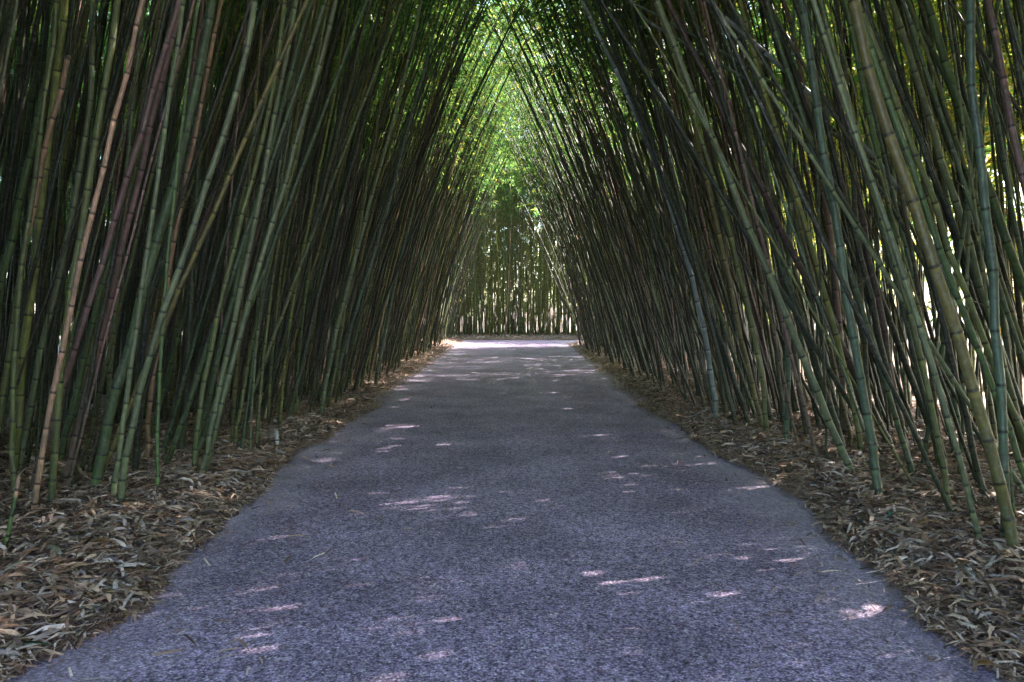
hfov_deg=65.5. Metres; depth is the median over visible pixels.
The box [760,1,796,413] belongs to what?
bamboo cane
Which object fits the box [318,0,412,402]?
bamboo cane
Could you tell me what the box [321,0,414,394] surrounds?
bamboo cane
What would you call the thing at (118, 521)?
leaf litter
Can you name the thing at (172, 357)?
bamboo cane
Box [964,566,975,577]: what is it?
leaf
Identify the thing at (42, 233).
bamboo cane
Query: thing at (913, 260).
bamboo cane
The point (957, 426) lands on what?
bamboo cane
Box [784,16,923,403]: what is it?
bamboo cane
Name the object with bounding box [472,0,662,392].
bamboo cane
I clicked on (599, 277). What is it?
bamboo cane
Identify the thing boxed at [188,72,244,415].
bamboo cane
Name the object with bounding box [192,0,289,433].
bamboo cane
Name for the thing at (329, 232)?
bamboo cane
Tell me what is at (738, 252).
bamboo cane
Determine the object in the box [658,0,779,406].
bamboo cane
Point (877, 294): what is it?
bamboo cane
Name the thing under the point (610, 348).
bamboo cane
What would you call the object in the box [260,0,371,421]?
bamboo cane
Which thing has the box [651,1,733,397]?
bamboo cane
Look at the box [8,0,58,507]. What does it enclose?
bamboo cane
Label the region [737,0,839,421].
bamboo cane
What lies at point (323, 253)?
bamboo cane
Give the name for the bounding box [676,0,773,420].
bamboo cane
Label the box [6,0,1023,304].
sky
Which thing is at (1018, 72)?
bamboo cane
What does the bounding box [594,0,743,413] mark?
bamboo cane
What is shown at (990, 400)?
bamboo cane
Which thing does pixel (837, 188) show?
bamboo cane
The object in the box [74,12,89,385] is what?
bamboo cane
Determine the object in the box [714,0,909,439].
bamboo cane
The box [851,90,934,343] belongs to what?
bamboo cane
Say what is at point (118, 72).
bamboo cane
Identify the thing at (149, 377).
bamboo cane
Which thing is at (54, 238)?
bamboo cane
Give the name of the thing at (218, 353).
bamboo cane
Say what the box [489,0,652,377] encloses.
bamboo cane
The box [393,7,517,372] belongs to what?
bamboo cane
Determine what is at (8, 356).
bamboo cane
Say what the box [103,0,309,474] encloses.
bamboo cane
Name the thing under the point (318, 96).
bamboo cane
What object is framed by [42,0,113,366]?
bamboo cane
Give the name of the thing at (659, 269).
bamboo cane
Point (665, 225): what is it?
bamboo cane
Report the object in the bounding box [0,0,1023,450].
bamboo thicket
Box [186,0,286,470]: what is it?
bamboo cane
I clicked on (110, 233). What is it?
bamboo cane
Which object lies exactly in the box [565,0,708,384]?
bamboo cane
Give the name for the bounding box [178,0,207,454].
bamboo cane
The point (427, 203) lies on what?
bamboo cane
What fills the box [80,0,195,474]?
bamboo cane
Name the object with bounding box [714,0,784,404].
bamboo cane
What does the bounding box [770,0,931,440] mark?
bamboo cane
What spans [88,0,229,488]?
bamboo cane
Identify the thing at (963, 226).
bamboo cane
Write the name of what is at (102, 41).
bamboo cane
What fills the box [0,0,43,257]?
bamboo cane
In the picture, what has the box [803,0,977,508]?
bamboo cane
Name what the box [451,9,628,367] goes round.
bamboo cane
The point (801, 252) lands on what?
bamboo cane
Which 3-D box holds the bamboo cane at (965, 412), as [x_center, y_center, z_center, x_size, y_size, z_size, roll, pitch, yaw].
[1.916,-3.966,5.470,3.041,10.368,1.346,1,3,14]
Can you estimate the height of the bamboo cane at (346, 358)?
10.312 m
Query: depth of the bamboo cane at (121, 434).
5.68 m
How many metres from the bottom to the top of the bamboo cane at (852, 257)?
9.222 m
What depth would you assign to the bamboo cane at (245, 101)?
7.78 m
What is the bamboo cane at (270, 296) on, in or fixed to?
on the ground
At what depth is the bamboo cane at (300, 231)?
11.07 m
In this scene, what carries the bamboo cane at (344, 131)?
on the ground
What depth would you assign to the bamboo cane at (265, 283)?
7.57 m
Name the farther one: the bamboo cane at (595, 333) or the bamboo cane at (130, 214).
the bamboo cane at (595, 333)
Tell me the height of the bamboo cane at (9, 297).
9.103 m
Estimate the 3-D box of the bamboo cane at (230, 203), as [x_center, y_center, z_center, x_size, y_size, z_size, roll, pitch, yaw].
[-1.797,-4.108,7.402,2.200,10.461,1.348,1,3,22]
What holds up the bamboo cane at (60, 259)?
on the ground
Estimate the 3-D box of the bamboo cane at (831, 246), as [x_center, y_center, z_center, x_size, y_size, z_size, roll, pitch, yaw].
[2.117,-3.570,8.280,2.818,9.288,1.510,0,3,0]
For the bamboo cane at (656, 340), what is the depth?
13.23 m
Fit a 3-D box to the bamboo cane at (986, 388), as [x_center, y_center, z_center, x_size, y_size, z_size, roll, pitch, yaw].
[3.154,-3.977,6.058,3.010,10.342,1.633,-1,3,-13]
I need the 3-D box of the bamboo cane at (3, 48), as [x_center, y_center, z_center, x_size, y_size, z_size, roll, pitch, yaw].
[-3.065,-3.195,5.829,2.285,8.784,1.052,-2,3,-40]
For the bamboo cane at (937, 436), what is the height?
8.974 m
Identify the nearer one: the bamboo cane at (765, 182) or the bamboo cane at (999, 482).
the bamboo cane at (999, 482)
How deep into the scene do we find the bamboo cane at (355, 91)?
10.68 m
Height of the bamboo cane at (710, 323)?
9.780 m
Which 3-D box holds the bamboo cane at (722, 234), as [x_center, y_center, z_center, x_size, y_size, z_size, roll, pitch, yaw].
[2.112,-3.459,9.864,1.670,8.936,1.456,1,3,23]
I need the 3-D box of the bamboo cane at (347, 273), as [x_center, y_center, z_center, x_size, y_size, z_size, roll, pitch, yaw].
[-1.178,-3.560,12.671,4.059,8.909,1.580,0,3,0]
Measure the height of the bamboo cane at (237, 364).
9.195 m
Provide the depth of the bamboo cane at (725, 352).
9.29 m
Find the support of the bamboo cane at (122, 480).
on the ground
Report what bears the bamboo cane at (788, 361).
on the ground
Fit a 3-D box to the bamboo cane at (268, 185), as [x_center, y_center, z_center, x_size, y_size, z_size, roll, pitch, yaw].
[-1.052,-3.971,7.743,3.821,10.152,1.678,1,3,15]
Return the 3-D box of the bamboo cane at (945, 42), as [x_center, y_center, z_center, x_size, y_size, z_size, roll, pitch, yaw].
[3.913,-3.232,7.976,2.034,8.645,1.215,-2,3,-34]
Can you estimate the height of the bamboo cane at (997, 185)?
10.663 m
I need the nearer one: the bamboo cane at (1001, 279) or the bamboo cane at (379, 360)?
the bamboo cane at (1001, 279)
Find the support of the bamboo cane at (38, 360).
on the ground
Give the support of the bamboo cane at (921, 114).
on the ground
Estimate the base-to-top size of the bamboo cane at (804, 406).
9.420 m
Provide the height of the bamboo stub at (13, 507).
0.536 m
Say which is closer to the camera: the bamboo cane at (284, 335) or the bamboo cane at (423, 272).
the bamboo cane at (284, 335)
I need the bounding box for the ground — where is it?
[0,305,1023,648]
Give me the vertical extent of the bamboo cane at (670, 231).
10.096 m
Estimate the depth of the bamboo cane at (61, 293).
6.93 m
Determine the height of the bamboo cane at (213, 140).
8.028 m
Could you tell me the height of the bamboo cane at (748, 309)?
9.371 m
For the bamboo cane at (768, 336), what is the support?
on the ground
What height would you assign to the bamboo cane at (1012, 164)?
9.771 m
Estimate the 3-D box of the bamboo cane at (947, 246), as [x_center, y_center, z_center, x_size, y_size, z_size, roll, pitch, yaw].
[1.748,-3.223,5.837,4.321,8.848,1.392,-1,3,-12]
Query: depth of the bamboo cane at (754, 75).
8.10 m
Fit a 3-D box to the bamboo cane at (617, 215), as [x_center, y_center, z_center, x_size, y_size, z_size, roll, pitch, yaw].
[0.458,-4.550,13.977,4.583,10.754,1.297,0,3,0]
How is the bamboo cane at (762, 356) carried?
on the ground
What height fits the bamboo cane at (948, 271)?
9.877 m
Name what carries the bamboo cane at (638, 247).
on the ground
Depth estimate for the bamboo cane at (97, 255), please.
9.66 m
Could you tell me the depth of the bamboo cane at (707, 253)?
9.80 m
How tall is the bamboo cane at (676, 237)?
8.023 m
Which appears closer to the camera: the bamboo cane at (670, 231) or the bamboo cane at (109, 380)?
the bamboo cane at (109, 380)
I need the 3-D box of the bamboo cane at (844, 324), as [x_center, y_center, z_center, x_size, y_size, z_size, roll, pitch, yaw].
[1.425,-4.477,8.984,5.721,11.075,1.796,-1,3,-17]
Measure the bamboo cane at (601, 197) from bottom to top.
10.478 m
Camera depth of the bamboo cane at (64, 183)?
7.88 m
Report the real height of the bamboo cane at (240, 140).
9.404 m
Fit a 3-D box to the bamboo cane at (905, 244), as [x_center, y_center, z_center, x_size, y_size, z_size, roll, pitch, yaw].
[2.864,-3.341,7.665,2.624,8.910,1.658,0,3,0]
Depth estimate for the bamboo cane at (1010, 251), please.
6.39 m
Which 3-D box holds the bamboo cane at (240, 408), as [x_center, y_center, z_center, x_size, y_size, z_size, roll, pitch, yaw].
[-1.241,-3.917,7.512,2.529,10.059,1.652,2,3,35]
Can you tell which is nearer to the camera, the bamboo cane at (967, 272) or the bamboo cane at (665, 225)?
the bamboo cane at (967, 272)
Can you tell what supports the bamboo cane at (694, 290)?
on the ground
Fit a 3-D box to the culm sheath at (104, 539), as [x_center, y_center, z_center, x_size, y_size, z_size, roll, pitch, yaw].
[-2.402,1.161,4.628,0.261,0.023,0.036,0,3,3]
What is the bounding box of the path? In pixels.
[2,340,1023,681]
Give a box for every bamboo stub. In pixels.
[3,467,32,546]
[274,429,278,444]
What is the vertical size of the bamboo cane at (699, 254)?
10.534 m
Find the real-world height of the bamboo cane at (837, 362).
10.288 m
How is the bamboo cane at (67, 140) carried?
on the ground
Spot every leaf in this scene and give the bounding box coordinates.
[1,641,49,648]
[913,519,942,528]
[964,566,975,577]
[972,660,997,665]
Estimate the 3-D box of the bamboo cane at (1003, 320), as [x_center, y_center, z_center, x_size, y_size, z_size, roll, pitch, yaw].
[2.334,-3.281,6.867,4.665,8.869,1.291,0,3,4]
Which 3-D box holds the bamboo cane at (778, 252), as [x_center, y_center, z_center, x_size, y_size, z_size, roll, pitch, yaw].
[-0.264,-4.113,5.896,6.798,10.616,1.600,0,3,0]
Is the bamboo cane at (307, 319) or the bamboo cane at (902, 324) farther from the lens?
the bamboo cane at (307, 319)
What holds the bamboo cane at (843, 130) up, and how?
on the ground
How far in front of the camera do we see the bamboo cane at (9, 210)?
7.69 m
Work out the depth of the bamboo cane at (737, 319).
8.86 m
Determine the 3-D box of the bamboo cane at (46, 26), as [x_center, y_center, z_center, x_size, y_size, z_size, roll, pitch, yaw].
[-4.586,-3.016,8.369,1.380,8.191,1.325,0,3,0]
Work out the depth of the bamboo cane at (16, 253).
8.88 m
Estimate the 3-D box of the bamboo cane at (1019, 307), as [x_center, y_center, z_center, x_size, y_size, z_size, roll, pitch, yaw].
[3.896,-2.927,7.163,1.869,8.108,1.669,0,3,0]
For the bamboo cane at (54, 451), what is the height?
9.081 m
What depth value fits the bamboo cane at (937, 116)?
9.36 m
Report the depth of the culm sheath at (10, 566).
4.10 m
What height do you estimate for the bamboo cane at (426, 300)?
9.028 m
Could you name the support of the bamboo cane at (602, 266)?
on the ground
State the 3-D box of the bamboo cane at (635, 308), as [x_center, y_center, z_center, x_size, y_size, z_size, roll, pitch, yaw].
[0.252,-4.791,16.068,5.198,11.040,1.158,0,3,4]
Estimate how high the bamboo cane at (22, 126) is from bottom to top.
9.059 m
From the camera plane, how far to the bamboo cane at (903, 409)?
5.18 m
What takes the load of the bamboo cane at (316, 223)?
on the ground
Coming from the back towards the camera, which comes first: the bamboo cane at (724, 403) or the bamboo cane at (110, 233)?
the bamboo cane at (724, 403)
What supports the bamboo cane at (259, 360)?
on the ground
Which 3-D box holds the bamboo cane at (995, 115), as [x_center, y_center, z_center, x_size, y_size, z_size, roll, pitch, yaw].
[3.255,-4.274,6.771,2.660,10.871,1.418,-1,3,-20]
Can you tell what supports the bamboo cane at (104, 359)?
on the ground
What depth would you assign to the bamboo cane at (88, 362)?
7.32 m
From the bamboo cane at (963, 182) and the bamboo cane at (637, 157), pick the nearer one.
the bamboo cane at (963, 182)
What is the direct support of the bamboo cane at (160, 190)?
on the ground
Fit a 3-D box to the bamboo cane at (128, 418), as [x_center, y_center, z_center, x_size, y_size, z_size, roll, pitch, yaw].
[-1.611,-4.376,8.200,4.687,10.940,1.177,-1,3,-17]
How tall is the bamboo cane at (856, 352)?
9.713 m
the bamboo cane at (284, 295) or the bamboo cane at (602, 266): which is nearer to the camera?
the bamboo cane at (284, 295)
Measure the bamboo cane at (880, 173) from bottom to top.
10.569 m
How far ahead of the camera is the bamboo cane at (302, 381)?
10.94 m
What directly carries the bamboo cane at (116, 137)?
on the ground
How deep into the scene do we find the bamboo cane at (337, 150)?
8.90 m
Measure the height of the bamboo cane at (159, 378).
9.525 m
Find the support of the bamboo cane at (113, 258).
on the ground
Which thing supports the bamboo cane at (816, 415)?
on the ground
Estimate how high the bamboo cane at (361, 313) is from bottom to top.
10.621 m
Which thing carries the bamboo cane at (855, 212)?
on the ground
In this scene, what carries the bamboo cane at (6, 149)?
on the ground
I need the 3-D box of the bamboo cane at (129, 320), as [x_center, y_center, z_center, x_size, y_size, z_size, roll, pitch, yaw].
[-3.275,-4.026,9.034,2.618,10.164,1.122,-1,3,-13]
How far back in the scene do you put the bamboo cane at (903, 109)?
7.80 m
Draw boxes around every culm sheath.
[0,561,40,574]
[40,545,60,555]
[79,538,118,543]
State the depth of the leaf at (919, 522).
4.92 m
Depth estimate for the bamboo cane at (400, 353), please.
17.50 m
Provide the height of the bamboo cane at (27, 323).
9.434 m
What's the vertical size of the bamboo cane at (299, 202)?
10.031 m
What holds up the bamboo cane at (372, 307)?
on the ground
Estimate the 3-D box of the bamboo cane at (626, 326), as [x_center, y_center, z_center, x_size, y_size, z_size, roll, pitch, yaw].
[0.602,-3.482,16.088,3.724,8.406,1.716,2,3,35]
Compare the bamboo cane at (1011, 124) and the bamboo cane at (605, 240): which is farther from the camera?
the bamboo cane at (605, 240)
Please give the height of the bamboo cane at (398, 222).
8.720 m
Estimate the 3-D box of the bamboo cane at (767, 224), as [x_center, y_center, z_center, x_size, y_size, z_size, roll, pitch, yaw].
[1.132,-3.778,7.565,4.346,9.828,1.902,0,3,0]
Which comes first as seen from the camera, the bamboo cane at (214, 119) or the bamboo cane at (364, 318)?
the bamboo cane at (214, 119)
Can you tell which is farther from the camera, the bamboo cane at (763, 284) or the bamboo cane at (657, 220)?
the bamboo cane at (657, 220)
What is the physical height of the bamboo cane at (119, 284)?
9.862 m
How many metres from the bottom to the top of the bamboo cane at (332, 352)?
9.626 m
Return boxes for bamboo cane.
[0,0,28,389]
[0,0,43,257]
[0,0,83,77]
[0,0,84,437]
[0,0,103,321]
[0,0,155,435]
[0,10,23,208]
[0,15,51,209]
[0,43,11,345]
[0,55,71,429]
[5,29,38,335]
[6,0,53,276]
[7,0,96,430]
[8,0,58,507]
[8,0,68,478]
[9,0,109,377]
[13,0,30,300]
[18,0,136,473]
[21,0,139,436]
[23,203,49,454]
[24,0,73,458]
[24,0,101,412]
[25,0,48,409]
[26,0,128,462]
[26,0,180,498]
[29,0,103,356]
[31,0,155,515]
[35,0,77,463]
[39,0,130,443]
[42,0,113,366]
[47,0,120,504]
[51,0,109,261]
[53,0,159,407]
[58,77,159,464]
[59,0,133,446]
[60,0,147,438]
[61,11,179,485]
[65,0,194,493]
[66,0,165,456]
[69,0,169,491]
[69,2,109,273]
[73,0,101,390]
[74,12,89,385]
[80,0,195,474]
[86,0,251,476]
[86,19,120,333]
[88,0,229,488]
[92,0,229,384]
[92,1,159,465]
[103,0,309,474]
[104,0,148,413]
[104,51,158,412]
[110,0,184,501]
[114,0,315,456]
[114,25,167,420]
[117,0,257,502]
[117,115,158,423]
[121,0,156,376]
[122,20,266,387]
[123,0,281,448]
[126,0,232,431]
[129,0,189,413]
[132,0,176,473]
[132,97,214,392]
[133,0,192,420]
[143,0,203,456]
[144,0,223,461]
[144,0,265,401]
[144,0,268,436]
[150,0,281,440]
[155,0,199,488]
[156,1,200,211]
[161,0,293,456]
[161,3,216,419]
[163,9,203,425]
[165,0,327,468]
[166,29,197,422]
[167,0,276,448]
[170,8,250,442]
[173,0,239,409]
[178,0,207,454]
[178,0,333,422]
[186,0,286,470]
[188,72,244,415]
[189,0,292,381]
[190,2,327,451]
[190,7,281,414]
[191,0,313,452]
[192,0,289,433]
[198,0,368,457]
[199,0,297,472]
[204,0,270,321]
[205,0,337,470]
[207,104,273,380]
[215,0,248,392]
[218,1,329,435]
[223,0,271,444]
[227,0,396,419]
[229,0,304,422]
[230,0,347,429]
[233,0,329,445]
[236,0,360,406]
[238,0,403,429]
[240,7,349,448]
[248,36,329,416]
[249,0,324,450]
[255,0,314,446]
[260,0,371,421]
[261,0,383,409]
[266,1,331,415]
[266,35,340,394]
[267,0,319,421]
[267,0,378,424]
[273,0,392,415]
[274,3,337,403]
[279,0,348,423]
[282,0,341,412]
[284,0,434,393]
[287,0,393,416]
[294,0,354,414]
[298,0,351,385]
[298,1,388,398]
[299,0,389,404]
[304,1,471,397]
[307,0,388,407]
[309,0,356,412]
[311,1,423,384]
[313,0,390,409]
[315,0,385,389]
[316,0,487,400]
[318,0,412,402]
[319,0,422,414]
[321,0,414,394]
[325,0,443,402]
[326,0,399,409]
[326,0,497,390]
[332,0,431,365]
[333,0,440,395]
[334,0,481,402]
[340,0,466,396]
[345,0,477,390]
[346,0,490,382]
[352,0,549,390]
[355,0,499,380]
[359,0,470,387]
[360,1,486,380]
[367,0,482,383]
[374,0,511,385]
[382,0,510,370]
[382,2,540,359]
[385,0,527,375]
[389,6,511,368]
[390,4,555,369]
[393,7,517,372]
[397,11,515,369]
[410,31,531,357]
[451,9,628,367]
[452,0,635,378]
[457,5,641,374]
[471,23,614,364]
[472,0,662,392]
[476,2,627,371]
[481,1,680,393]
[483,1,635,369]
[485,3,631,361]
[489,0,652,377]
[491,73,600,356]
[494,1,645,373]
[497,0,649,379]
[497,0,650,378]
[500,0,715,376]
[507,0,683,398]
[516,1,655,377]
[517,0,703,392]
[519,0,665,388]
[521,3,650,374]
[522,0,686,390]
[529,0,662,384]
[530,0,657,378]
[533,0,695,403]
[541,1,662,381]
[549,0,688,391]
[559,0,727,401]
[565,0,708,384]
[568,0,749,413]
[572,0,658,379]
[580,0,704,409]
[580,0,718,417]
[584,0,756,414]
[585,13,705,409]
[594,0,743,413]
[596,0,750,424]
[599,0,882,453]
[606,0,824,425]
[616,0,712,409]
[621,0,751,391]
[623,1,686,399]
[625,0,965,431]
[627,0,976,437]
[628,2,737,422]
[630,0,913,484]
[630,12,699,399]
[633,0,736,410]
[633,7,746,368]
[639,0,729,390]
[642,3,759,398]
[651,0,777,408]
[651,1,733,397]
[652,0,768,430]
[653,0,855,471]
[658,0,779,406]
[658,0,894,447]
[660,0,726,413]
[667,7,763,426]
[673,0,818,456]
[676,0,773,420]
[680,0,777,409]
[683,0,847,450]
[690,0,745,401]
[696,0,779,421]
[699,0,798,444]
[705,0,889,424]
[706,0,968,396]
[708,0,1023,494]
[709,0,952,511]
[709,4,852,426]
[711,7,821,413]
[713,23,779,414]
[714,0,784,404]
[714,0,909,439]
[714,12,868,449]
[722,0,821,429]
[727,0,983,448]
[727,1,784,429]
[730,0,862,417]
[732,2,808,436]
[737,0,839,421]
[738,0,863,451]
[742,0,852,449]
[759,0,917,432]
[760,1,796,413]
[763,0,1023,426]
[764,0,914,475]
[768,2,889,422]
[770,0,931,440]
[771,26,801,421]
[781,0,847,437]
[781,1,828,458]
[783,5,806,439]
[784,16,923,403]
[792,0,914,468]
[792,0,1020,549]
[794,0,981,538]
[797,0,882,494]
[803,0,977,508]
[808,0,977,483]
[813,16,841,429]
[817,0,910,453]
[818,0,951,512]
[823,0,941,473]
[825,0,941,386]
[828,0,872,419]
[842,0,938,466]
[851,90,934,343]
[860,0,988,498]
[860,1,1023,443]
[861,10,1023,482]
[864,76,953,457]
[866,0,948,479]
[870,14,1023,419]
[873,0,1017,443]
[873,2,958,314]
[880,0,960,443]
[884,0,908,433]
[888,0,1023,455]
[895,0,1022,374]
[898,0,967,406]
[899,0,1023,456]
[900,0,1023,369]
[906,18,997,441]
[907,0,1023,351]
[915,0,987,415]
[917,0,988,299]
[919,0,1000,466]
[922,0,1023,299]
[926,14,957,391]
[936,0,1015,515]
[937,0,997,431]
[947,1,1023,378]
[951,2,1023,271]
[957,0,975,479]
[966,0,1010,542]
[976,0,1021,416]
[982,0,1011,345]
[984,0,1023,295]
[985,12,1023,374]
[987,20,1023,255]
[1002,0,1023,110]
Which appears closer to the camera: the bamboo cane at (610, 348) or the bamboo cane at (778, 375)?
the bamboo cane at (778, 375)
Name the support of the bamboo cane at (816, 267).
on the ground
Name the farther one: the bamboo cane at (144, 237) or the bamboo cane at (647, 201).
the bamboo cane at (647, 201)
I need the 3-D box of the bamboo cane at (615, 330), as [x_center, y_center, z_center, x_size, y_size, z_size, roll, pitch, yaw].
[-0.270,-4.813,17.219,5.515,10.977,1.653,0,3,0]
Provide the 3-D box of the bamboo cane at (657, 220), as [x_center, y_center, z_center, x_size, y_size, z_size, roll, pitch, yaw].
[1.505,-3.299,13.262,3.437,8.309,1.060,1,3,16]
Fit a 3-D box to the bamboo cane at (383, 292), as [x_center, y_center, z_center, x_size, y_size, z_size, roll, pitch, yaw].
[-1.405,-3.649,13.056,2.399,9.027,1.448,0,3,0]
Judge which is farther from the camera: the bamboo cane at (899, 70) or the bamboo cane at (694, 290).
the bamboo cane at (694, 290)
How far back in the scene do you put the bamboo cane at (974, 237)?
7.37 m
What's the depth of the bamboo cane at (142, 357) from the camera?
6.60 m
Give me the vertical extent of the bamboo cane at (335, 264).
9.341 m
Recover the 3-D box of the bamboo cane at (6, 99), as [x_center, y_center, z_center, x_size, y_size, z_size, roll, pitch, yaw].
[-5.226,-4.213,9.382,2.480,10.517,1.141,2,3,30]
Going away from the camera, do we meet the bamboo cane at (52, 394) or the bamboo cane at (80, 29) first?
the bamboo cane at (52, 394)
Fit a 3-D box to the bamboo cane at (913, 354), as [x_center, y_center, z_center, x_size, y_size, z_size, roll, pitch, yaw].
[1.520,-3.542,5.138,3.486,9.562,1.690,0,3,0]
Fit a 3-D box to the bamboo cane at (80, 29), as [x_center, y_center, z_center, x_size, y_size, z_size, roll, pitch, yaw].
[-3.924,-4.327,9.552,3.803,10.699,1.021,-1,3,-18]
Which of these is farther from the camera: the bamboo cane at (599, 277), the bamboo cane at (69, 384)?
the bamboo cane at (599, 277)
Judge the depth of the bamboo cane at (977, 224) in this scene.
5.27 m
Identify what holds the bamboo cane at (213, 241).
on the ground
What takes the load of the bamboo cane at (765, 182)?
on the ground
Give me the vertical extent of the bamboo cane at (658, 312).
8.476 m
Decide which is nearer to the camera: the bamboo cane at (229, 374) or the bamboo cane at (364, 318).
the bamboo cane at (229, 374)
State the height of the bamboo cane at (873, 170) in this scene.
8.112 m
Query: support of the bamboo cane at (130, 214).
on the ground
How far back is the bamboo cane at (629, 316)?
14.55 m
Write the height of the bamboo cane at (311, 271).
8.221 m
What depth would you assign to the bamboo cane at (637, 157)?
9.92 m
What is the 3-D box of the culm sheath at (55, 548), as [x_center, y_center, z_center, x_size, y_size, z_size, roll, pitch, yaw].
[-2.555,1.155,4.433,0.261,0.024,0.042,2,3,37]
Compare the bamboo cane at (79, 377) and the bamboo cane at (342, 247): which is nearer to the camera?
the bamboo cane at (79, 377)
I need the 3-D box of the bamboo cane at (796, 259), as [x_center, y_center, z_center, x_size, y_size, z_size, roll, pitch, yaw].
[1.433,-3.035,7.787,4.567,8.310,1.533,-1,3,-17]
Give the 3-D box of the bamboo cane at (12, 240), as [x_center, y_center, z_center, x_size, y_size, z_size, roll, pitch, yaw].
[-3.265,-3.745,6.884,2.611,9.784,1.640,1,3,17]
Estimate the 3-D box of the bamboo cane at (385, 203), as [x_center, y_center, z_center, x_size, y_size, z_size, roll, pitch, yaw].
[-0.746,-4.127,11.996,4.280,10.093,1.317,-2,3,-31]
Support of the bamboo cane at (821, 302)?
on the ground
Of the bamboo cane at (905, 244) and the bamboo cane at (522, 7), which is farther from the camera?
the bamboo cane at (522, 7)
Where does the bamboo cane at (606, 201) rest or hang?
on the ground
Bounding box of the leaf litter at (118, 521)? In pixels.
[0,333,1023,672]
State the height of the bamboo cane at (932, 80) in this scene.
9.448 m
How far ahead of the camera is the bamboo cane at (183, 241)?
9.49 m
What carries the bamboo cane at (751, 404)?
on the ground
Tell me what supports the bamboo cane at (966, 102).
on the ground
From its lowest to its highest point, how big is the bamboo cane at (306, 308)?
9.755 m
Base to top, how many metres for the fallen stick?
0.114 m
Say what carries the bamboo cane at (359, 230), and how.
on the ground
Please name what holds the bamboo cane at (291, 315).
on the ground
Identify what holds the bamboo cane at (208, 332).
on the ground
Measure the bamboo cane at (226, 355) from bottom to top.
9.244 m
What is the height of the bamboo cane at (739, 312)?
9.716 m
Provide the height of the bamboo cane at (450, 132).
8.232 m
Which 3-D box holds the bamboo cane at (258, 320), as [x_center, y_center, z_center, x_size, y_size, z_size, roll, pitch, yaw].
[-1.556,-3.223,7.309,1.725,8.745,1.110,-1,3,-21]
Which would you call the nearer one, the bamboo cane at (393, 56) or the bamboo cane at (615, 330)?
the bamboo cane at (393, 56)
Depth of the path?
4.49 m
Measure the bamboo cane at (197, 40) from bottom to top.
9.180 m
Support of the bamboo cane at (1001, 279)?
on the ground
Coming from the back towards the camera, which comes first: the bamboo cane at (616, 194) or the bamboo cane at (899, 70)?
the bamboo cane at (616, 194)
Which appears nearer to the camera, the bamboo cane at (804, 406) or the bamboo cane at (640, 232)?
the bamboo cane at (804, 406)
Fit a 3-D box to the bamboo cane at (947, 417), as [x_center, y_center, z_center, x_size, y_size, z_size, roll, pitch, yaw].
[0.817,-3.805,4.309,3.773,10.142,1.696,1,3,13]
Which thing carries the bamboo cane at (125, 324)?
on the ground
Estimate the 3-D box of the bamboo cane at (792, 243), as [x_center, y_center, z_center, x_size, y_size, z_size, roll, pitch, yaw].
[1.808,-4.399,9.032,4.154,10.900,1.552,1,3,16]
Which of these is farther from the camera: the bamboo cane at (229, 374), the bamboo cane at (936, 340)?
the bamboo cane at (936, 340)
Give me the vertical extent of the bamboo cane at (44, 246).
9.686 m
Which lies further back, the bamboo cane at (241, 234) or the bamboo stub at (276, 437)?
the bamboo cane at (241, 234)
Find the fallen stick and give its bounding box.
[682,408,710,420]
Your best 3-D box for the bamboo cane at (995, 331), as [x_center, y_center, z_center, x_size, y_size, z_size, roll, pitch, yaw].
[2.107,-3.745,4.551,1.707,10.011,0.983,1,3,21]
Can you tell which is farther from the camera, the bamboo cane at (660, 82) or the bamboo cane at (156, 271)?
the bamboo cane at (660, 82)
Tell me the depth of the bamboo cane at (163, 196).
9.38 m
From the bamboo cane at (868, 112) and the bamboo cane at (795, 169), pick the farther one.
the bamboo cane at (795, 169)
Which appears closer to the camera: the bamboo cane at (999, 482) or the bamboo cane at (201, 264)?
the bamboo cane at (999, 482)
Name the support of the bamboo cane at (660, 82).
on the ground
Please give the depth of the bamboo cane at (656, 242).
10.46 m
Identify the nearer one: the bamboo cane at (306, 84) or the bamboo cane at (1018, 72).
the bamboo cane at (1018, 72)
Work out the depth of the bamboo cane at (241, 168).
10.37 m
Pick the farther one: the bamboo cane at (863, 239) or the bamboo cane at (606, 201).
the bamboo cane at (606, 201)
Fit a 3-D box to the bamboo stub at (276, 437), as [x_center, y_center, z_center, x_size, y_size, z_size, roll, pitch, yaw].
[-2.420,1.028,8.185,0.056,0.238,0.049,0,3,0]
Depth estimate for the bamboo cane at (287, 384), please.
10.02 m
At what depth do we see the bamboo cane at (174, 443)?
6.60 m
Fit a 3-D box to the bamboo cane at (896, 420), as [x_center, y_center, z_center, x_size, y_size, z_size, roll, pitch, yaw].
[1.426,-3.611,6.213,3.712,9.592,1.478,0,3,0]
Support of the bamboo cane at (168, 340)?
on the ground
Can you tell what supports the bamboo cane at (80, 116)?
on the ground
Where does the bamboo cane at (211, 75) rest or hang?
on the ground
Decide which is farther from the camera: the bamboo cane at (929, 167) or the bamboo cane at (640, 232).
the bamboo cane at (640, 232)
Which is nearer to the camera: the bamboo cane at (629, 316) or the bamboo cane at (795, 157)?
the bamboo cane at (795, 157)
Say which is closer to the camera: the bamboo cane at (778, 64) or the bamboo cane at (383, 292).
the bamboo cane at (778, 64)
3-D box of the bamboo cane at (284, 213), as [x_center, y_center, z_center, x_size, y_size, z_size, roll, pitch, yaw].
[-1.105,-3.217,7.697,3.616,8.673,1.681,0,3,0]

